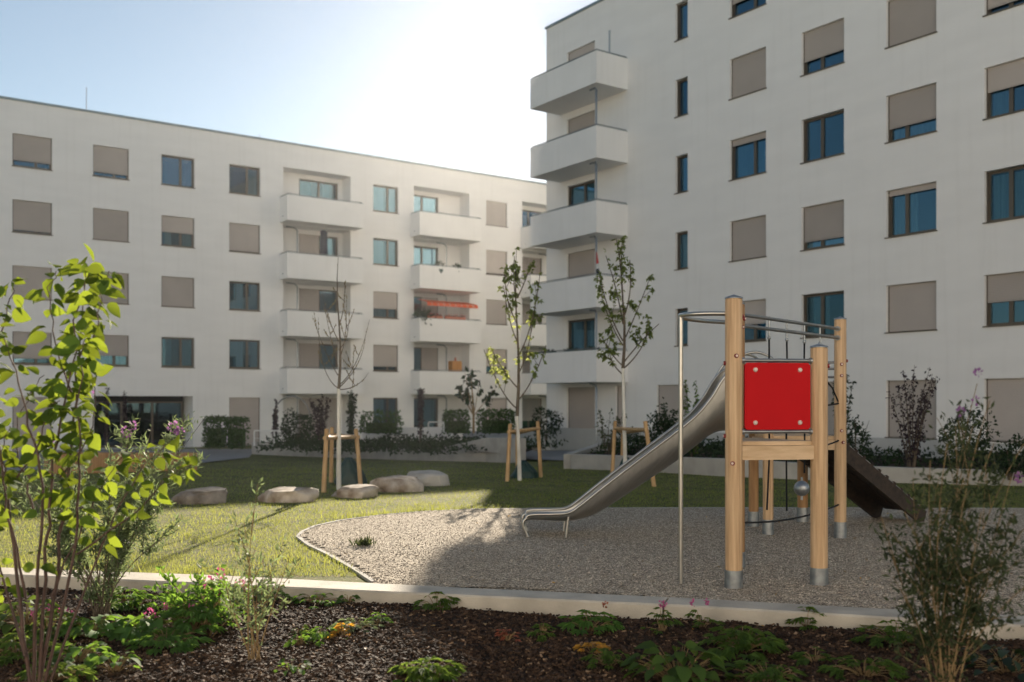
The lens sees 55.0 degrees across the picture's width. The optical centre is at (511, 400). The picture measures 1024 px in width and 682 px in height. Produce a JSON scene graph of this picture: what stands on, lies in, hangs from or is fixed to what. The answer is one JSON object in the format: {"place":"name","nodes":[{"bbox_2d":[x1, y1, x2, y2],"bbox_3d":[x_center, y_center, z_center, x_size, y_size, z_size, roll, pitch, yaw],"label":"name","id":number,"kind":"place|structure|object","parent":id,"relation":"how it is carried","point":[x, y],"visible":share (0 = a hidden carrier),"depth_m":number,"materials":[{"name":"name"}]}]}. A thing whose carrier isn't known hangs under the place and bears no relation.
{"place":"outdoors","nodes":[
{"label":"outdoors","id":0,"kind":"place"},
{"bbox_2d":[3,449,251,470],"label":"path","id":1,"kind":"structure","parent":0,"point":[220,454],"depth_m":40.03,"materials":[{"name":"grey concrete"}]},
{"bbox_2d":[201,414,228,449],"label":"hedge","id":2,"kind":"object","parent":1,"relation":"on","point":[214,436],"visible":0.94,"depth_m":41.58,"materials":[{"name":"green plant"}]},
{"bbox_2d":[222,416,250,449],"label":"hedge","id":3,"kind":"object","parent":1,"relation":"on","point":[236,437],"visible":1,"depth_m":41.59,"materials":[{"name":"green plant"}]},
{"bbox_2d":[0,0,596,182],"label":"sky","id":4,"kind":"structure","parent":0,"point":[444,83],"materials":[{"name":"blue"}]},
{"bbox_2d":[209,441,532,452],"bbox_3d":[-5.309,1.720,37.653,15.405,0.001,5.822,0,0,27],"label":"soil planter","id":5,"kind":"object","parent":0,"point":[527,450],"visible":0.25,"depth_m":34.67,"materials":[{"name":"brown soil"}]},
{"bbox_2d":[277,407,315,440],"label":"leafy shrub","id":6,"kind":"object","parent":5,"relation":"on","point":[288,431],"visible":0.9,"depth_m":37.87,"materials":[{"name":"green plant"}]},
{"bbox_2d":[255,429,567,455],"bbox_3d":[-4.060,1.512,35.638,11.955,0.817,8.412,0,0,14],"label":"ground cover","id":7,"kind":"object","parent":5,"relation":"on","point":[383,443],"visible":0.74,"depth_m":34.29,"materials":[{"name":"green plant"}]},
{"bbox_2d":[454,366,498,432],"bbox_3d":[-1.361,-0.051,37.987,1.706,2.608,0.798,0,0,11],"label":"tree","id":8,"kind":"object","parent":7,"relation":"on","point":[466,396],"visible":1,"depth_m":37.96,"materials":[{"name":"green plant"}]},
{"bbox_2d":[0,440,1023,626],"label":"lawn","id":9,"kind":"structure","parent":0,"point":[252,459],"depth_m":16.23,"materials":[{"name":"green plant"}]},
{"bbox_2d":[44,452,196,473],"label":"brick planter wall","id":10,"kind":"structure","parent":9,"relation":"on","point":[98,461],"depth_m":24.19,"materials":[{"name":"brown brick"}]},
{"bbox_2d":[171,486,227,504],"bbox_3d":[-4.937,1.551,15.539,0.860,0.345,0.610,-1,0,-17],"label":"boulder","id":11,"kind":"object","parent":9,"relation":"on","point":[208,495],"visible":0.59,"depth_m":15.33,"materials":[{"name":"grey stone"}]},
{"bbox_2d":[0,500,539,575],"bbox_3d":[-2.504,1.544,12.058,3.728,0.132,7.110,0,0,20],"label":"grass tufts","id":12,"kind":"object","parent":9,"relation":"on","point":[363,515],"visible":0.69,"depth_m":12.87,"materials":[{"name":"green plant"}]},
{"bbox_2d":[258,487,318,502],"bbox_3d":[-3.633,1.571,15.822,0.958,0.348,0.698,0,0,31],"label":"boulder","id":13,"kind":"object","parent":9,"relation":"on","point":[291,494],"visible":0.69,"depth_m":15.58,"materials":[{"name":"grey stone"}]},
{"bbox_2d":[313,264,368,489],"bbox_3d":[-3.163,-0.493,18.048,1.171,4.327,0.816,0,0,0],"label":"young tree","id":14,"kind":"object","parent":9,"relation":"on","point":[338,462],"visible":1,"depth_m":17.98,"materials":[{"name":"brown plant"}]},
{"bbox_2d":[321,427,362,492],"bbox_3d":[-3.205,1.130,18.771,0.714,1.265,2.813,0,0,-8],"label":"tree stake frame","id":15,"kind":"object","parent":9,"relation":"on","point":[331,436],"visible":0.85,"depth_m":19.05,"materials":[{"name":"brown wood"}]},
{"bbox_2d":[357,409,403,434],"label":"hedge","id":16,"kind":"object","parent":9,"relation":"on","point":[376,427],"visible":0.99,"depth_m":41.12,"materials":[{"name":"green plant"}]},
{"bbox_2d":[252,438,525,462],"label":"planter wall","id":17,"kind":"structure","parent":9,"relation":"on","point":[496,448],"depth_m":33.71,"materials":[{"name":"concrete"}]},
{"bbox_2d":[370,475,423,492],"bbox_3d":[-2.049,1.563,17.726,0.978,0.430,0.733,3,-1,-29],"label":"boulder","id":18,"kind":"object","parent":9,"relation":"on","point":[398,483],"visible":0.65,"depth_m":17.50,"materials":[{"name":"grey stone"}]},
{"bbox_2d":[441,408,471,434],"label":"hedge","id":19,"kind":"object","parent":9,"relation":"on","point":[454,426],"visible":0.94,"depth_m":40.59,"materials":[{"name":"green plant"}]},
{"bbox_2d":[301,509,668,598],"bbox_3d":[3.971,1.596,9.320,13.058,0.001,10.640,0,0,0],"label":"edging","id":20,"kind":"object","parent":9,"relation":"on","point":[356,566],"visible":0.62,"depth_m":8.45,"materials":[{"name":"grey concrete"}]},
{"bbox_2d":[303,507,1023,615],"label":"gravel surface","id":21,"kind":"object","parent":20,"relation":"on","point":[470,516],"visible":0.69,"depth_m":10.45,"materials":[{"name":"grey gravel"}]},
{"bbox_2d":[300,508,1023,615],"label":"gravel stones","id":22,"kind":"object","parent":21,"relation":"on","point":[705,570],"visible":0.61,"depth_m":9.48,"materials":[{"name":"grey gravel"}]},
{"bbox_2d":[521,295,926,588],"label":"play tower","id":23,"kind":"structure","parent":21,"relation":"on","point":[775,409],"depth_m":8.57,"materials":[{"name":"brown wood"}]},
{"bbox_2d":[0,567,1023,640],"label":"kerb","id":24,"kind":"structure","parent":9,"relation":"on","point":[621,606],"depth_m":7.69,"materials":[{"name":"concrete"}]},
{"bbox_2d":[484,247,547,480],"bbox_3d":[0.085,-0.760,20.394,1.369,4.931,1.016,0,0,0],"label":"young tree","id":25,"kind":"object","parent":9,"relation":"on","point":[515,295],"visible":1,"depth_m":20.47,"materials":[{"name":"green plant"}]},
{"bbox_2d":[505,421,542,481],"bbox_3d":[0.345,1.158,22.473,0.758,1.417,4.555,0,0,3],"label":"tree stake frame","id":26,"kind":"object","parent":9,"relation":"on","point":[510,431],"visible":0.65,"depth_m":21.37,"materials":[{"name":"brown wood"}]},
{"bbox_2d":[594,235,658,462],"bbox_3d":[2.443,-0.892,21.003,1.374,5.165,1.162,0,0,0],"label":"young tree","id":27,"kind":"object","parent":9,"relation":"on","point":[614,294],"visible":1,"depth_m":20.96,"materials":[{"name":"green plant"}]},
{"bbox_2d":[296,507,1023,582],"bbox_3d":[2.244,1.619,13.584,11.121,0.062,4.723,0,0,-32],"label":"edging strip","id":28,"kind":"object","parent":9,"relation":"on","point":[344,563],"visible":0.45,"depth_m":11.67,"materials":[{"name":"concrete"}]},
{"bbox_2d":[530,0,1023,454],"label":"apartment building","id":29,"kind":"structure","parent":9,"relation":"on","point":[858,165],"depth_m":32.59,"materials":[{"name":"white paint"}]},
{"bbox_2d":[569,249,594,278],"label":"window","id":30,"kind":"structure","parent":29,"relation":"in","point":[583,262],"depth_m":41.40,"materials":[{"name":"brown metal"}]},
{"bbox_2d":[569,318,594,349],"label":"window","id":31,"kind":"structure","parent":29,"relation":"in","point":[581,332],"depth_m":41.56,"materials":[{"name":"blue glass"}]},
{"bbox_2d":[569,387,594,428],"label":"window","id":32,"kind":"structure","parent":29,"relation":"in","point":[581,399],"depth_m":41.40,"materials":[{"name":"brown metal"}]},
{"bbox_2d":[659,385,687,428],"bbox_3d":[6.105,0.260,37.011,0.069,1.711,1.595,0,0,-35],"label":"window","id":33,"kind":"structure","parent":29,"relation":"in","point":[669,392],"depth_m":37.14,"materials":[{"name":"brown metal"}]},
{"bbox_2d":[728,48,766,100],"bbox_3d":[8.184,-11.285,33.986,0.214,1.436,1.684,0,0,-35],"label":"window","id":34,"kind":"structure","parent":29,"relation":"in","point":[748,71],"depth_m":34.02,"materials":[{"name":"brown metal"}]},
{"bbox_2d":[728,132,766,181],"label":"window","id":35,"kind":"structure","parent":29,"relation":"in","point":[748,153],"depth_m":34.13,"materials":[{"name":"blue glass"}]},
{"bbox_2d":[728,216,766,262],"bbox_3d":[8.184,-5.585,33.986,0.214,1.436,1.684,0,0,-35],"label":"window","id":36,"kind":"structure","parent":29,"relation":"in","point":[748,235],"depth_m":34.02,"materials":[{"name":"brown metal"}]},
{"bbox_2d":[743,299,766,341],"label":"window","id":37,"kind":"structure","parent":29,"relation":"in","point":[756,307],"depth_m":33.84,"materials":[{"name":"brown metal"}]},
{"bbox_2d":[800,291,843,338],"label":"window","id":38,"kind":"structure","parent":29,"relation":"in","point":[822,309],"depth_m":32.11,"materials":[{"name":"blue glass"}]},
{"bbox_2d":[800,19,844,76],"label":"window","id":39,"kind":"structure","parent":29,"relation":"in","point":[823,46],"depth_m":31.62,"materials":[{"name":"brown metal"}]},
{"bbox_2d":[800,110,844,163],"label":"window","id":40,"kind":"structure","parent":29,"relation":"in","point":[823,135],"depth_m":32.43,"materials":[{"name":"blue glass"}]},
{"bbox_2d":[800,200,844,251],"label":"window","id":41,"kind":"structure","parent":29,"relation":"in","point":[824,223],"depth_m":31.59,"materials":[{"name":"brown metal"}]},
{"bbox_2d":[884,0,936,48],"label":"window","id":42,"kind":"structure","parent":29,"relation":"in","point":[908,20],"depth_m":29.02,"materials":[{"name":"brown metal"}]},
{"bbox_2d":[884,84,936,143],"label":"window","id":43,"kind":"structure","parent":29,"relation":"in","point":[912,113],"depth_m":29.03,"materials":[{"name":"brown metal"}]},
{"bbox_2d":[884,182,936,238],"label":"window","id":44,"kind":"structure","parent":29,"relation":"in","point":[911,210],"depth_m":29.57,"materials":[{"name":"blue glass"}]},
{"bbox_2d":[884,281,936,333],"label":"window","id":45,"kind":"structure","parent":29,"relation":"in","point":[911,307],"depth_m":28.97,"materials":[{"name":"beige fabric"}]},
{"bbox_2d":[884,380,936,439],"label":"window","id":46,"kind":"structure","parent":29,"relation":"in","point":[893,426],"depth_m":29.05,"materials":[{"name":"brown metal"}]},
{"bbox_2d":[982,59,1023,120],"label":"window","id":47,"kind":"structure","parent":29,"relation":"in","point":[1005,82],"depth_m":26.90,"materials":[{"name":"brown metal"}]},
{"bbox_2d":[982,166,1023,223],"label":"window","id":48,"kind":"structure","parent":29,"relation":"in","point":[1005,188],"depth_m":26.92,"materials":[{"name":"blue glass"}]},
{"bbox_2d":[982,272,1023,327],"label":"window","id":49,"kind":"structure","parent":29,"relation":"in","point":[1005,292],"depth_m":26.88,"materials":[{"name":"brown metal"}]},
{"bbox_2d":[986,378,1023,442],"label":"window","id":50,"kind":"structure","parent":29,"relation":"in","point":[1008,394],"depth_m":26.68,"materials":[{"name":"brown metal"}]},
{"bbox_2d":[571,454,1023,485],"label":"planter wall","id":51,"kind":"structure","parent":9,"relation":"on","point":[704,466],"depth_m":20.61,"materials":[{"name":"concrete"}]},
{"bbox_2d":[704,432,957,458],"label":"terrace wall","id":52,"kind":"structure","parent":9,"relation":"on","point":[884,443],"depth_m":24.50,"materials":[{"name":"white concrete"}]},
{"bbox_2d":[0,584,1023,681],"bbox_3d":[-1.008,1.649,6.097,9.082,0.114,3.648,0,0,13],"label":"bark mulch","id":53,"kind":"object","parent":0,"point":[245,667],"visible":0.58,"depth_m":6.45,"materials":[{"name":"brown wood"}]},
{"bbox_2d":[0,633,66,669],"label":"bed plant","id":54,"kind":"object","parent":53,"relation":"on","point":[5,644],"visible":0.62,"depth_m":6.11,"materials":[{"name":"green plant"}]},
{"bbox_2d":[0,595,73,634],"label":"bed plant","id":55,"kind":"object","parent":53,"relation":"on","point":[7,627],"visible":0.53,"depth_m":7.17,"materials":[{"name":"green plant"}]},
{"bbox_2d":[6,661,97,681],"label":"bed plant","id":56,"kind":"object","parent":53,"relation":"on","point":[68,670],"visible":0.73,"depth_m":5.74,"materials":[{"name":"green plant"}]},
{"bbox_2d":[31,640,118,667],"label":"bed plant","id":57,"kind":"object","parent":53,"relation":"on","point":[73,652],"visible":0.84,"depth_m":6.16,"materials":[{"name":"green plant"}]},
{"bbox_2d":[53,614,125,642],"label":"bed plant","id":58,"kind":"object","parent":53,"relation":"on","point":[105,627],"visible":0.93,"depth_m":6.77,"materials":[{"name":"green plant"}]},
{"bbox_2d":[0,243,200,681],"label":"broad leaved bush","id":59,"kind":"object","parent":53,"relation":"on","point":[65,348],"visible":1,"depth_m":5.59,"materials":[{"name":"green plant"}]},
{"bbox_2d":[0,390,208,624],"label":"butterfly bush","id":60,"kind":"object","parent":53,"relation":"on","point":[124,552],"visible":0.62,"depth_m":7.35,"materials":[{"name":"green plant"}]},
{"bbox_2d":[92,585,165,611],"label":"bed plant","id":61,"kind":"object","parent":53,"relation":"on","point":[136,600],"visible":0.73,"depth_m":7.72,"materials":[{"name":"green plant"}]},
{"bbox_2d":[101,612,180,645],"bbox_3d":[-2.580,1.595,6.899,0.639,0.213,0.562,0,0,0],"label":"bed plant","id":62,"kind":"object","parent":53,"relation":"on","point":[143,626],"visible":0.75,"depth_m":6.79,"materials":[{"name":"green plant"}]},
{"bbox_2d":[122,627,214,655],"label":"bed plant","id":63,"kind":"object","parent":53,"relation":"on","point":[182,644],"visible":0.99,"depth_m":6.49,"materials":[{"name":"green plant"}]},
{"bbox_2d":[150,589,236,634],"bbox_3d":[-2.309,1.513,7.016,0.686,0.304,0.658,0,0,0],"label":"bed plant","id":64,"kind":"object","parent":53,"relation":"on","point":[193,620],"visible":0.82,"depth_m":6.89,"materials":[{"name":"green plant"}]},
{"bbox_2d":[144,564,261,636],"bbox_3d":[-2.220,1.440,7.176,0.821,0.511,0.577,0,0,0],"label":"flowering plant","id":65,"kind":"object","parent":53,"relation":"on","point":[204,592],"visible":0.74,"depth_m":7.09,"materials":[{"name":"green plant"}]},
{"bbox_2d":[197,477,308,660],"bbox_3d":[-1.632,1.080,6.336,0.654,1.231,0.811,0,0,-7],"label":"slender plant","id":66,"kind":"object","parent":53,"relation":"on","point":[247,610],"visible":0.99,"depth_m":6.21,"materials":[{"name":"green plant"}]},
{"bbox_2d":[388,655,466,681],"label":"bed plant","id":67,"kind":"object","parent":53,"relation":"on","point":[446,672],"visible":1,"depth_m":5.68,"materials":[{"name":"green plant"}]},
{"bbox_2d":[557,601,624,635],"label":"bed plant","id":68,"kind":"object","parent":53,"relation":"on","point":[585,623],"visible":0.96,"depth_m":6.92,"materials":[{"name":"green plant"}]},
{"bbox_2d":[620,640,743,681],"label":"bed plant","id":69,"kind":"object","parent":53,"relation":"on","point":[678,673],"visible":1,"depth_m":5.81,"materials":[{"name":"green plant"}]},
{"bbox_2d":[697,625,789,662],"bbox_3d":[1.525,1.573,6.434,0.622,0.179,0.686,0,0,0],"label":"bed plant","id":70,"kind":"object","parent":53,"relation":"on","point":[740,640],"visible":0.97,"depth_m":6.35,"materials":[{"name":"green plant"}]},
{"bbox_2d":[724,660,807,681],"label":"bed plant","id":71,"kind":"object","parent":53,"relation":"on","point":[772,672],"visible":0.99,"depth_m":5.78,"materials":[{"name":"green plant"}]},
{"bbox_2d":[816,655,909,681],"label":"bed plant","id":72,"kind":"object","parent":53,"relation":"on","point":[872,667],"visible":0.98,"depth_m":5.86,"materials":[{"name":"green plant"}]},
{"bbox_2d":[849,619,933,647],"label":"bed plant","id":73,"kind":"object","parent":53,"relation":"on","point":[876,639],"visible":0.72,"depth_m":6.59,"materials":[{"name":"green plant"}]},
{"bbox_2d":[869,367,1023,681],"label":"feathery shrub","id":74,"kind":"object","parent":53,"relation":"on","point":[948,570],"visible":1,"depth_m":4.94,"materials":[{"name":"green plant"}]},
{"bbox_2d":[960,644,1023,681],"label":"bed plant","id":75,"kind":"object","parent":53,"relation":"on","point":[1007,662],"visible":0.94,"depth_m":6.03,"materials":[{"name":"green plant"}]},
{"bbox_2d":[526,450,574,459],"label":"terrace path","id":76,"kind":"structure","parent":0,"point":[550,454],"depth_m":36.98,"materials":[{"name":"grey concrete"}]},
{"bbox_2d":[475,407,515,434],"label":"hedge","id":77,"kind":"object","parent":76,"relation":"on","point":[495,425],"visible":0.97,"depth_m":40.60,"materials":[{"name":"green plant"}]},
{"bbox_2d":[582,443,1022,470],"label":"soil planter","id":78,"kind":"object","parent":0,"point":[905,465],"visible":0.17,"depth_m":22.32,"materials":[{"name":"brown soil"}]},
{"bbox_2d":[590,436,1023,469],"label":"ground cover","id":79,"kind":"object","parent":78,"relation":"on","point":[887,458],"visible":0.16,"depth_m":22.30,"materials":[{"name":"green plant"}]},
{"bbox_2d":[887,367,939,466],"bbox_3d":[7.993,0.399,19.514,0.915,2.220,0.735,0,0,0],"label":"purple leaf shrub","id":80,"kind":"object","parent":78,"relation":"on","point":[914,446],"visible":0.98,"depth_m":19.46,"materials":[{"name":"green plant"}]},
{"bbox_2d":[936,404,1002,467],"bbox_3d":[9.332,0.756,20.015,1.314,1.444,0.893,0,0,0],"label":"leafy shrub","id":81,"kind":"object","parent":78,"relation":"on","point":[982,441],"visible":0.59,"depth_m":19.94,"materials":[{"name":"green plant"}]},
{"bbox_2d":[985,432,1023,479],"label":"leafy shrub","id":82,"kind":"object","parent":78,"relation":"in","point":[1007,455],"visible":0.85,"depth_m":18.43,"materials":[{"name":"green plant"}]},
{"label":"ground","id":83,"kind":"structure","parent":0,"visible":0},
{"bbox_2d":[0,87,545,450],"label":"apartment building","id":84,"kind":"structure","parent":83,"relation":"on","point":[204,243],"depth_m":48.68,"materials":[{"name":"white paint"}]},
{"bbox_2d":[12,331,51,364],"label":"window","id":85,"kind":"structure","parent":84,"relation":"in","point":[30,356],"depth_m":42.89,"materials":[{"name":"brown metal"}]},
{"bbox_2d":[12,397,51,450],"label":"window","id":86,"kind":"structure","parent":84,"relation":"in","point":[30,405],"depth_m":42.80,"materials":[{"name":"brown metal"}]},
{"bbox_2d":[12,133,52,170],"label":"window","id":87,"kind":"structure","parent":84,"relation":"in","point":[32,152],"depth_m":42.96,"materials":[{"name":"brown metal"}]},
{"bbox_2d":[12,199,52,235],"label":"window","id":88,"kind":"structure","parent":84,"relation":"in","point":[28,217],"depth_m":42.89,"materials":[{"name":"brown metal"}]},
{"bbox_2d":[12,265,52,300],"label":"window","id":89,"kind":"structure","parent":84,"relation":"in","point":[33,277],"depth_m":42.83,"materials":[{"name":"brown metal"}]},
{"bbox_2d":[92,145,129,180],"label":"window","id":90,"kind":"structure","parent":84,"relation":"in","point":[108,162],"depth_m":44.82,"materials":[{"name":"brown metal"}]},
{"bbox_2d":[92,208,129,242],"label":"window","id":91,"kind":"structure","parent":84,"relation":"in","point":[108,225],"depth_m":44.77,"materials":[{"name":"brown metal"}]},
{"bbox_2d":[95,335,129,366],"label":"window","id":92,"kind":"structure","parent":84,"relation":"in","point":[117,345],"depth_m":44.94,"materials":[{"name":"brown metal"}]},
{"bbox_2d":[161,276,193,307],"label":"window","id":93,"kind":"structure","parent":84,"relation":"in","point":[178,292],"depth_m":46.50,"materials":[{"name":"beige fabric"}]},
{"bbox_2d":[161,154,194,188],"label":"window","id":94,"kind":"structure","parent":84,"relation":"in","point":[175,171],"depth_m":47.49,"materials":[{"name":"blue glass"}]},
{"bbox_2d":[161,215,194,248],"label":"window","id":95,"kind":"structure","parent":84,"relation":"in","point":[175,231],"depth_m":46.62,"materials":[{"name":"brown metal"}]},
{"bbox_2d":[161,337,194,367],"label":"window","id":96,"kind":"structure","parent":84,"relation":"in","point":[175,352],"depth_m":46.90,"materials":[{"name":"teal glass"}]},
{"bbox_2d":[229,339,258,368],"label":"window","id":97,"kind":"structure","parent":84,"relation":"in","point":[243,354],"depth_m":48.53,"materials":[{"name":"blue glass"}]},
{"bbox_2d":[229,397,258,445],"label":"window","id":98,"kind":"structure","parent":84,"relation":"in","point":[248,407],"depth_m":48.51,"materials":[{"name":"brown metal"}]},
{"bbox_2d":[229,164,260,196],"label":"window","id":99,"kind":"structure","parent":84,"relation":"in","point":[243,180],"depth_m":48.93,"materials":[{"name":"grey glass"}]},
{"bbox_2d":[229,223,260,254],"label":"window","id":100,"kind":"structure","parent":84,"relation":"in","point":[243,238],"depth_m":48.37,"materials":[{"name":"brown metal"}]},
{"bbox_2d":[229,281,260,311],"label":"window","id":101,"kind":"structure","parent":84,"relation":"in","point":[243,296],"depth_m":48.53,"materials":[{"name":"blue glass"}]},
{"bbox_2d":[299,398,336,439],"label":"window","id":102,"kind":"structure","parent":84,"relation":"in","point":[332,419],"depth_m":52.01,"materials":[{"name":"brown metal"}]},
{"bbox_2d":[299,178,337,199],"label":"window","id":103,"kind":"structure","parent":84,"relation":"in","point":[306,187],"depth_m":52.13,"materials":[{"name":"glass"}]},
{"bbox_2d":[299,233,337,256],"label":"window","id":104,"kind":"structure","parent":84,"relation":"in","point":[308,243],"depth_m":51.64,"materials":[{"name":"brown metal"}]},
{"bbox_2d":[299,288,337,312],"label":"window","id":105,"kind":"structure","parent":84,"relation":"in","point":[309,299],"depth_m":51.74,"materials":[{"name":"brown metal"}]},
{"bbox_2d":[299,343,337,368],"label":"window","id":106,"kind":"structure","parent":84,"relation":"in","point":[308,353],"depth_m":51.70,"materials":[{"name":"brown metal"}]},
{"bbox_2d":[373,291,396,318],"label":"window","id":107,"kind":"structure","parent":84,"relation":"in","point":[384,303],"depth_m":52.95,"materials":[{"name":"brown metal"}]},
{"bbox_2d":[373,185,398,213],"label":"window","id":108,"kind":"structure","parent":84,"relation":"in","point":[384,198],"depth_m":53.07,"materials":[{"name":"glass"}]},
{"bbox_2d":[373,238,398,266],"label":"window","id":109,"kind":"structure","parent":84,"relation":"in","point":[384,251],"depth_m":53.07,"materials":[{"name":"teal glass"}]},
{"bbox_2d":[373,345,398,371],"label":"window","id":110,"kind":"structure","parent":84,"relation":"in","point":[384,356],"depth_m":52.93,"materials":[{"name":"brown metal"}]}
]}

